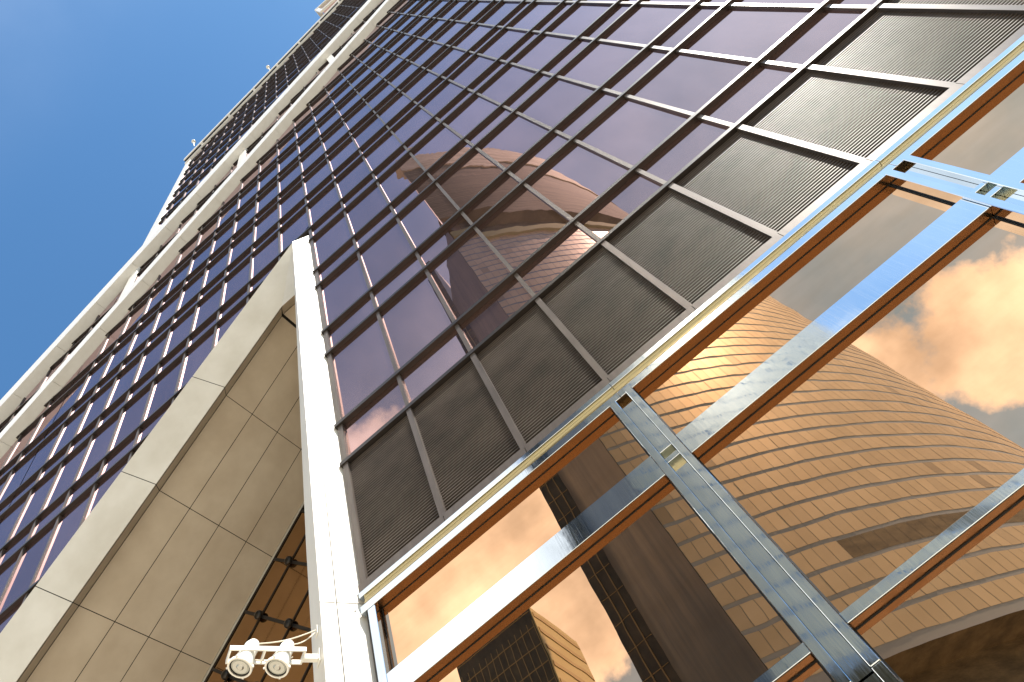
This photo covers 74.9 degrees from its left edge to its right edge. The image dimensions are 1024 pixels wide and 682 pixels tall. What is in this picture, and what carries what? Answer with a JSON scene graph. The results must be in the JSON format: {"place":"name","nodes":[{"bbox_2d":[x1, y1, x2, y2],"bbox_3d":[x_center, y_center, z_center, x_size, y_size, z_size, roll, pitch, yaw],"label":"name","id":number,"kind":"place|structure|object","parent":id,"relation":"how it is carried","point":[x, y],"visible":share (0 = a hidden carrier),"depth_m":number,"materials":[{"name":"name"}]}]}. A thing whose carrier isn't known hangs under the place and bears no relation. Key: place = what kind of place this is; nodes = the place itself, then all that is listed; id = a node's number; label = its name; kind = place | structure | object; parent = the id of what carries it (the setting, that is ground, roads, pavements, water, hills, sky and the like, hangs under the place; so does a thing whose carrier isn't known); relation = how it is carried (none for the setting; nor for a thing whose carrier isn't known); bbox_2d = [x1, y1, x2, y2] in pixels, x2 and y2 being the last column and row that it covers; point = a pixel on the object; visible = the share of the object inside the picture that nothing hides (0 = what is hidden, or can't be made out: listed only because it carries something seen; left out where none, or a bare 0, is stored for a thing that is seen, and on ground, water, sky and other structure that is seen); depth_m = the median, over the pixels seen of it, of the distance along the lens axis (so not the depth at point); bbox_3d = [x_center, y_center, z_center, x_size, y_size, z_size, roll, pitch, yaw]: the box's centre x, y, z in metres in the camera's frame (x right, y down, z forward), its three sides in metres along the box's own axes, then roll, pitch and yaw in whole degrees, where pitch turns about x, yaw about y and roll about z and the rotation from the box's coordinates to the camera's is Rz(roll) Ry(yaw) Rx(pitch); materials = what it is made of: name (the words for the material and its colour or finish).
{"place":"outdoors","nodes":[
{"label":"outdoors","id":0,"kind":"place"},
{"bbox_2d":[0,0,324,399],"label":"sky","id":1,"kind":"structure","parent":0,"point":[103,103],"materials":[{"name":"blue"}]},
{"label":"ground","id":2,"kind":"structure","parent":0,"visible":0},
{"bbox_2d":[0,0,1023,681],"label":"office tower","id":3,"kind":"structure","parent":2,"relation":"on","point":[538,340],"depth_m":9.93,"materials":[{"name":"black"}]},
{"bbox_2d":[0,495,27,547],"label":"window","id":4,"kind":"structure","parent":3,"relation":"in","point":[10,518],"depth_m":21.57,"materials":[{"name":"blue glass"}]},
{"bbox_2d":[0,450,37,502],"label":"window","id":5,"kind":"structure","parent":3,"relation":"in","point":[19,473],"depth_m":24.84,"materials":[{"name":"blue glass"}]},
{"bbox_2d":[0,522,55,612],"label":"window","id":6,"kind":"structure","parent":3,"relation":"in","point":[22,578],"depth_m":17.59,"materials":[{"name":"blue glass"}]},
{"bbox_2d":[10,468,58,538],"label":"window","id":7,"kind":"structure","parent":3,"relation":"in","point":[37,498],"depth_m":21.15,"materials":[{"name":"blue glass"}]},
{"bbox_2d":[21,429,60,483],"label":"window","id":8,"kind":"structure","parent":3,"relation":"in","point":[41,456],"depth_m":24.70,"materials":[{"name":"blue glass"}]},
{"bbox_2d":[31,495,66,536],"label":"window","id":9,"kind":"structure","parent":3,"relation":"in","point":[56,509],"depth_m":19.40,"materials":[{"name":"blue glass"}]},
{"bbox_2d":[35,490,91,581],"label":"window","id":10,"kind":"structure","parent":3,"relation":"in","point":[69,523],"depth_m":17.62,"materials":[{"name":"blue glass"}]},
{"bbox_2d":[43,440,89,509],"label":"window","id":11,"kind":"structure","parent":3,"relation":"in","point":[66,476],"depth_m":21.05,"materials":[{"name":"blue glass"}]},
{"bbox_2d":[49,406,86,458],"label":"window","id":12,"kind":"structure","parent":3,"relation":"in","point":[70,428],"depth_m":24.62,"materials":[{"name":"blue glass"}]},
{"bbox_2d":[66,464,101,505],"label":"window","id":13,"kind":"structure","parent":3,"relation":"in","point":[92,477],"depth_m":19.31,"materials":[{"name":"blue glass"}]},
{"bbox_2d":[78,380,114,432],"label":"window","id":14,"kind":"structure","parent":3,"relation":"in","point":[97,404],"depth_m":24.54,"materials":[{"name":"blue glass"}]},
{"bbox_2d":[76,414,119,480],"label":"window","id":15,"kind":"structure","parent":3,"relation":"in","point":[100,443],"depth_m":20.95,"materials":[{"name":"blue glass"}]},
{"bbox_2d":[85,457,128,518],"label":"window","id":16,"kind":"structure","parent":3,"relation":"in","point":[104,485],"depth_m":18.13,"materials":[{"name":"blue glass"}]},
{"bbox_2d":[101,434,135,474],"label":"window","id":17,"kind":"structure","parent":3,"relation":"in","point":[128,445],"depth_m":19.22,"materials":[{"name":"blue glass"}]},
{"bbox_2d":[106,357,140,407],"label":"window","id":18,"kind":"structure","parent":3,"relation":"in","point":[124,381],"depth_m":24.43,"materials":[{"name":"blue glass"}]},
{"bbox_2d":[110,385,151,449],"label":"window","id":19,"kind":"structure","parent":3,"relation":"in","point":[132,414],"depth_m":20.88,"materials":[{"name":"blue glass"}]},
{"bbox_2d":[135,333,167,381],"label":"window","id":20,"kind":"structure","parent":3,"relation":"in","point":[152,356],"depth_m":24.34,"materials":[{"name":"blue glass"}]},
{"bbox_2d":[144,357,182,419],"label":"window","id":21,"kind":"structure","parent":3,"relation":"in","point":[164,388],"depth_m":20.78,"materials":[{"name":"blue glass"}]},
{"bbox_2d":[153,293,179,331],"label":"window","id":22,"kind":"structure","parent":3,"relation":"in","point":[169,309],"depth_m":27.82,"materials":[{"name":"blue glass"}]},
{"bbox_2d":[164,309,194,355],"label":"window","id":23,"kind":"structure","parent":3,"relation":"in","point":[181,330],"depth_m":24.26,"materials":[{"name":"blue glass"}]},
{"bbox_2d":[178,271,204,309],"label":"window","id":24,"kind":"structure","parent":3,"relation":"in","point":[192,289],"depth_m":27.72,"materials":[{"name":"blue glass"}]},
{"bbox_2d":[178,329,214,389],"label":"window","id":25,"kind":"structure","parent":3,"relation":"in","point":[196,356],"depth_m":20.79,"materials":[{"name":"blue glass"}]},
{"bbox_2d":[193,284,222,329],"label":"window","id":26,"kind":"structure","parent":3,"relation":"in","point":[210,304],"depth_m":24.17,"materials":[{"name":"blue glass"}]},
{"bbox_2d":[203,249,228,286],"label":"window","id":27,"kind":"structure","parent":3,"relation":"in","point":[220,263],"depth_m":27.63,"materials":[{"name":"blue glass"}]},
{"bbox_2d":[215,301,245,344],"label":"window","id":28,"kind":"structure","parent":3,"relation":"in","point":[224,325],"depth_m":21.29,"materials":[{"name":"blue glass"}]},
{"bbox_2d":[222,259,249,303],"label":"window","id":29,"kind":"structure","parent":3,"relation":"in","point":[240,277],"depth_m":24.07,"materials":[{"name":"blue glass"}]},
{"bbox_2d":[228,228,252,264],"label":"window","id":30,"kind":"structure","parent":3,"relation":"in","point":[241,245],"depth_m":27.53,"materials":[{"name":"blue glass"}]},
{"bbox_2d":[251,234,277,278],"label":"window","id":31,"kind":"structure","parent":3,"relation":"in","point":[268,252],"depth_m":24.00,"materials":[{"name":"blue glass"}]},
{"bbox_2d":[254,205,277,240],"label":"window","id":32,"kind":"structure","parent":3,"relation":"in","point":[263,225],"depth_m":27.46,"materials":[{"name":"blue glass"}]},
{"bbox_2d":[225,625,320,678],"bbox_3d":[-2.777,3.594,7.822,1.022,0.663,0.293,14,-69,-25],"label":"twin floodlight","id":33,"kind":"object","parent":3,"relation":"attached to","point":[243,660],"visible":1,"depth_m":7.62,"materials":[{"name":"white metal"}]},
{"bbox_2d":[280,184,303,217],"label":"window","id":34,"kind":"structure","parent":3,"relation":"in","point":[292,199],"depth_m":27.35,"materials":[{"name":"blue glass"}]},
{"bbox_2d":[281,209,307,251],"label":"window","id":35,"kind":"structure","parent":3,"relation":"in","point":[299,224],"depth_m":23.88,"materials":[{"name":"blue glass"}]},
{"bbox_2d":[304,161,329,194],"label":"window","id":36,"kind":"structure","parent":3,"relation":"in","point":[323,171],"depth_m":27.28,"materials":[{"name":"blue glass"}]},
{"bbox_2d":[309,184,338,224],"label":"window","id":37,"kind":"structure","parent":3,"relation":"in","point":[329,197],"depth_m":23.79,"materials":[{"name":"blue glass"}]},
{"bbox_2d":[314,214,350,265],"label":"window","id":38,"kind":"structure","parent":3,"relation":"in","point":[337,233],"depth_m":20.33,"materials":[{"name":"blue glass"}]},
{"bbox_2d":[319,241,354,280],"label":"window","id":39,"kind":"structure","parent":3,"relation":"in","point":[350,248],"depth_m":18.67,"materials":[{"name":"purple glass"}]},
{"bbox_2d":[329,139,356,170],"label":"window","id":40,"kind":"structure","parent":3,"relation":"in","point":[341,155],"depth_m":27.17,"materials":[{"name":"blue glass"}]},
{"bbox_2d":[322,256,367,324],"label":"window","id":41,"kind":"structure","parent":3,"relation":"in","point":[347,285],"depth_m":16.83,"materials":[{"name":"purple glass"}]},
{"bbox_2d":[329,295,373,346],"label":"window","id":42,"kind":"structure","parent":3,"relation":"in","point":[366,307],"depth_m":15.21,"materials":[{"name":"purple glass"}]},
{"bbox_2d":[336,158,369,197],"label":"window","id":43,"kind":"structure","parent":3,"relation":"in","point":[350,179],"depth_m":23.71,"materials":[{"name":"blue glass"}]},
{"bbox_2d":[332,316,394,416],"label":"window","id":44,"kind":"structure","parent":3,"relation":"in","point":[363,363],"depth_m":13.36,"materials":[{"name":"purple glass"}]},
{"bbox_2d":[0,0,727,632],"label":"window","id":45,"kind":"structure","parent":3,"relation":"in","point":[144,332],"depth_m":30.84,"materials":[{"name":"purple glass"}]},
{"bbox_2d":[346,184,386,233],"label":"window","id":46,"kind":"structure","parent":3,"relation":"in","point":[373,201],"depth_m":20.24,"materials":[{"name":"purple glass"}]},
{"bbox_2d":[353,116,383,146],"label":"window","id":47,"kind":"structure","parent":3,"relation":"in","point":[372,127],"depth_m":27.09,"materials":[{"name":"blue glass"}]},
{"bbox_2d":[344,380,404,453],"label":"window","id":48,"kind":"structure","parent":3,"relation":"in","point":[384,407],"depth_m":11.75,"materials":[{"name":"glass"}]},
{"bbox_2d":[355,209,393,246],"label":"window","id":49,"kind":"structure","parent":3,"relation":"in","point":[388,214],"depth_m":18.58,"materials":[{"name":"purple glass"}]},
{"bbox_2d":[364,133,400,169],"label":"window","id":50,"kind":"structure","parent":3,"relation":"in","point":[389,144],"depth_m":23.62,"materials":[{"name":"blue glass"}]},
{"bbox_2d":[360,221,412,286],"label":"window","id":51,"kind":"structure","parent":3,"relation":"in","point":[391,246],"depth_m":16.76,"materials":[{"name":"purple glass"}]},
{"bbox_2d":[378,94,410,122],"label":"window","id":52,"kind":"structure","parent":3,"relation":"in","point":[401,101],"depth_m":27.00,"materials":[{"name":"blue glass"}]},
{"bbox_2d":[373,256,421,305],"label":"window","id":53,"kind":"structure","parent":3,"relation":"in","point":[413,266],"depth_m":15.12,"materials":[{"name":"purple glass"}]},
{"bbox_2d":[379,155,423,201],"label":"window","id":54,"kind":"structure","parent":3,"relation":"in","point":[408,170],"depth_m":20.15,"materials":[{"name":"purple glass"}]},
{"bbox_2d":[393,107,431,142],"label":"window","id":55,"kind":"structure","parent":3,"relation":"in","point":[418,118],"depth_m":23.52,"materials":[{"name":"purple glass"}]},
{"bbox_2d":[392,175,432,213],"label":"window","id":56,"kind":"structure","parent":3,"relation":"in","point":[425,181],"depth_m":18.49,"materials":[{"name":"purple glass"}]},
{"bbox_2d":[380,274,451,367],"bbox_3d":[-1.949,-0.443,13.325,1.330,2.808,0.007,-41,-58,4],"label":"window","id":57,"kind":"structure","parent":3,"relation":"in","point":[418,315],"depth_m":13.26,"materials":[{"name":"purple glass"}]},
{"bbox_2d":[404,71,437,98],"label":"window","id":58,"kind":"structure","parent":3,"relation":"in","point":[422,82],"depth_m":26.90,"materials":[{"name":"purple glass"}]},
{"bbox_2d":[399,185,457,247],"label":"window","id":59,"kind":"structure","parent":3,"relation":"in","point":[434,208],"depth_m":16.67,"materials":[{"name":"purple glass"}]},
{"bbox_2d":[401,329,467,401],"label":"window","id":60,"kind":"structure","parent":3,"relation":"in","point":[449,351],"depth_m":11.66,"materials":[{"name":"purple glass"}]},
{"bbox_2d":[412,125,460,169],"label":"window","id":61,"kind":"structure","parent":3,"relation":"in","point":[443,139],"depth_m":20.05,"materials":[{"name":"purple glass"}]},
{"bbox_2d":[421,82,462,114],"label":"window","id":62,"kind":"structure","parent":3,"relation":"in","point":[447,92],"depth_m":23.43,"materials":[{"name":"purple glass"}]},
{"bbox_2d":[419,215,470,264],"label":"window","id":63,"kind":"structure","parent":3,"relation":"in","point":[455,229],"depth_m":15.03,"materials":[{"name":"purple glass"}]},
{"bbox_2d":[429,48,464,73],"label":"window","id":64,"kind":"structure","parent":3,"relation":"in","point":[452,55],"depth_m":26.83,"materials":[{"name":"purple glass"}]},
{"bbox_2d":[430,142,470,178],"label":"window","id":65,"kind":"structure","parent":3,"relation":"in","point":[453,157],"depth_m":18.40,"materials":[{"name":"purple glass"}]},
{"bbox_2d":[428,230,509,318],"bbox_3d":[-0.888,-1.352,13.234,1.330,2.808,0.013,-40,-58,4],"label":"window","id":66,"kind":"structure","parent":3,"relation":"in","point":[471,269],"depth_m":13.18,"materials":[{"name":"purple glass"}]},
{"bbox_2d":[439,150,502,207],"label":"window","id":67,"kind":"structure","parent":3,"relation":"in","point":[476,171],"depth_m":16.57,"materials":[{"name":"purple glass"}]},
{"bbox_2d":[446,95,497,136],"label":"window","id":68,"kind":"structure","parent":3,"relation":"in","point":[478,108],"depth_m":19.95,"materials":[{"name":"purple glass"}]},
{"bbox_2d":[450,56,494,86],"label":"window","id":69,"kind":"structure","parent":3,"relation":"in","point":[478,64],"depth_m":23.34,"materials":[{"name":"purple glass"}]},
{"bbox_2d":[455,25,491,49],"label":"window","id":70,"kind":"structure","parent":3,"relation":"in","point":[476,33],"depth_m":26.73,"materials":[{"name":"purple glass"}]},
{"bbox_2d":[467,108,510,144],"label":"window","id":71,"kind":"structure","parent":3,"relation":"in","point":[497,118],"depth_m":18.31,"materials":[{"name":"purple glass"}]},
{"bbox_2d":[464,174,518,222],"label":"window","id":72,"kind":"structure","parent":3,"relation":"in","point":[504,186],"depth_m":14.94,"materials":[{"name":"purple glass"}]},
{"bbox_2d":[460,278,531,348],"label":"window","id":73,"kind":"structure","parent":3,"relation":"in","point":[513,296],"depth_m":11.56,"materials":[{"name":"purple glass"}]},
{"bbox_2d":[481,2,518,24],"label":"window","id":74,"kind":"structure","parent":3,"relation":"in","point":[502,10],"depth_m":26.63,"materials":[{"name":"purple glass"}]},
{"bbox_2d":[480,29,526,57],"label":"window","id":75,"kind":"structure","parent":3,"relation":"in","point":[507,38],"depth_m":23.25,"materials":[{"name":"purple glass"}]},
{"bbox_2d":[479,65,534,102],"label":"window","id":76,"kind":"structure","parent":3,"relation":"in","point":[507,82],"depth_m":19.88,"materials":[{"name":"purple glass"}]},
{"bbox_2d":[479,115,548,167],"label":"window","id":77,"kind":"structure","parent":3,"relation":"in","point":[516,136],"depth_m":16.48,"materials":[{"name":"purple glass"}]},
{"bbox_2d":[382,413,652,668],"bbox_3d":[-0.037,2.365,7.942,3.868,1.032,0.006,-41,-58,4],"label":"lobby window","id":78,"kind":"structure","parent":3,"relation":"in","point":[608,454],"depth_m":7.96,"materials":[{"name":"brown glass"}]},
{"bbox_2d":[478,187,568,268],"bbox_3d":[0.173,-2.261,13.144,1.330,2.808,0.008,-40,-58,4],"label":"window","id":79,"kind":"structure","parent":3,"relation":"in","point":[525,222],"depth_m":13.08,"materials":[{"name":"purple glass"}]},
{"bbox_2d":[506,74,549,108],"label":"window","id":80,"kind":"structure","parent":3,"relation":"in","point":[533,86],"depth_m":18.22,"materials":[{"name":"purple glass"}]},
{"bbox_2d":[509,3,557,28],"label":"window","id":81,"kind":"structure","parent":3,"relation":"in","point":[533,15],"depth_m":23.18,"materials":[{"name":"purple glass"}]},
{"bbox_2d":[511,133,567,179],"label":"window","id":82,"kind":"structure","parent":3,"relation":"in","point":[553,143],"depth_m":14.85,"materials":[{"name":"purple glass"}]},
{"bbox_2d":[513,35,572,68],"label":"window","id":83,"kind":"structure","parent":3,"relation":"in","point":[543,50],"depth_m":19.79,"materials":[{"name":"purple glass"}]},
{"bbox_2d":[519,78,594,126],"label":"window","id":84,"kind":"structure","parent":3,"relation":"in","point":[559,98],"depth_m":16.39,"materials":[{"name":"purple glass"}]},
{"bbox_2d":[519,226,595,293],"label":"window","id":85,"kind":"structure","parent":3,"relation":"in","point":[575,242],"depth_m":11.47,"materials":[{"name":"purple glass"}]},
{"bbox_2d":[545,40,590,73],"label":"window","id":86,"kind":"structure","parent":3,"relation":"in","point":[577,47],"depth_m":18.13,"materials":[{"name":"purple glass"}]},
{"bbox_2d":[528,143,628,217],"bbox_3d":[1.234,-3.169,13.053,1.330,2.808,0.006,-40,-58,4],"label":"window","id":87,"kind":"structure","parent":3,"relation":"in","point":[579,175],"depth_m":12.98,"materials":[{"name":"purple glass"}]},
{"bbox_2d":[548,4,611,35],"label":"window","id":88,"kind":"structure","parent":3,"relation":"in","point":[579,18],"depth_m":19.70,"materials":[{"name":"purple glass"}]},
{"bbox_2d":[559,92,617,135],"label":"window","id":89,"kind":"structure","parent":3,"relation":"in","point":[576,123],"depth_m":14.76,"materials":[{"name":"purple glass"}]},
{"bbox_2d":[560,42,640,85],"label":"window","id":90,"kind":"structure","parent":3,"relation":"in","point":[601,61],"depth_m":16.30,"materials":[{"name":"purple glass"}]},
{"bbox_2d":[584,5,631,37],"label":"window","id":91,"kind":"structure","parent":3,"relation":"in","point":[611,17],"depth_m":18.03,"materials":[{"name":"purple glass"}]},
{"bbox_2d":[427,481,806,681],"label":"lobby window","id":92,"kind":"structure","parent":3,"relation":"in","point":[659,597],"depth_m":6.42,"materials":[{"name":"clear glass"}]},
{"bbox_2d":[580,173,661,237],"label":"window","id":93,"kind":"structure","parent":3,"relation":"in","point":[638,188],"depth_m":11.38,"materials":[{"name":"purple glass"}]},
{"bbox_2d":[578,99,688,165],"bbox_3d":[2.295,-4.078,12.963,1.330,2.808,0.009,-40,-58,4],"label":"window","id":94,"kind":"structure","parent":3,"relation":"in","point":[631,129],"depth_m":12.90,"materials":[{"name":"purple glass"}]},
{"bbox_2d":[606,50,667,92],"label":"window","id":95,"kind":"structure","parent":3,"relation":"in","point":[649,59],"depth_m":14.67,"materials":[{"name":"purple glass"}]},
{"bbox_2d":[602,6,688,44],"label":"window","id":96,"kind":"structure","parent":3,"relation":"in","point":[643,24],"depth_m":16.21,"materials":[{"name":"purple glass"}]},
{"bbox_2d":[642,120,728,180],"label":"window","id":97,"kind":"structure","parent":3,"relation":"in","point":[701,134],"depth_m":11.29,"materials":[{"name":"purple glass"}]},
{"bbox_2d":[655,7,718,47],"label":"window","id":98,"kind":"structure","parent":3,"relation":"in","point":[699,15],"depth_m":14.57,"materials":[{"name":"purple glass"}]},
{"bbox_2d":[629,53,750,112],"bbox_3d":[3.356,-4.987,12.872,1.330,2.808,0.012,-41,-58,4],"label":"window","id":99,"kind":"structure","parent":3,"relation":"in","point":[685,82],"depth_m":12.81,"materials":[{"name":"purple glass"}]},
{"bbox_2d":[683,8,812,58],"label":"window","id":100,"kind":"structure","parent":3,"relation":"in","point":[749,33],"depth_m":12.70,"materials":[{"name":"purple glass"}]},
{"bbox_2d":[704,66,795,122],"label":"window","id":101,"kind":"structure","parent":3,"relation":"in","point":[764,79],"depth_m":11.20,"materials":[{"name":"purple glass"}]},
{"bbox_2d":[735,0,824,3],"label":"window","id":102,"kind":"structure","parent":3,"relation":"in","point":[738,1],"depth_m":12.58,"materials":[{"name":"purple glass"}]},
{"bbox_2d":[638,184,953,437],"bbox_3d":[3.172,-0.382,7.669,3.886,1.032,0.007,-41,-58,4],"label":"lobby window","id":103,"kind":"structure","parent":3,"relation":"in","point":[894,216],"depth_m":7.69,"materials":[{"name":"clear glass"}]},
{"bbox_2d":[788,660,834,681],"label":"lobby window","id":104,"kind":"structure","parent":3,"relation":"in","point":[815,672],"depth_m":5.14,"materials":[{"name":"brown glass"}]},
{"bbox_2d":[768,10,864,64],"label":"window","id":105,"kind":"structure","parent":3,"relation":"in","point":[829,23],"depth_m":11.11,"materials":[{"name":"purple glass"}]},
{"bbox_2d":[697,216,1023,614],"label":"lobby window","id":106,"kind":"structure","parent":3,"relation":"in","point":[914,418],"depth_m":6.08,"materials":[{"name":"clear glass"}]},
{"bbox_2d":[854,497,1023,681],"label":"lobby window","id":107,"kind":"structure","parent":3,"relation":"in","point":[962,620],"depth_m":4.85,"materials":[{"name":"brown glass"}]},
{"bbox_2d":[921,72,1023,174],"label":"lobby window","id":108,"kind":"structure","parent":3,"relation":"in","point":[994,133],"depth_m":7.60,"materials":[{"name":"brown glass"}]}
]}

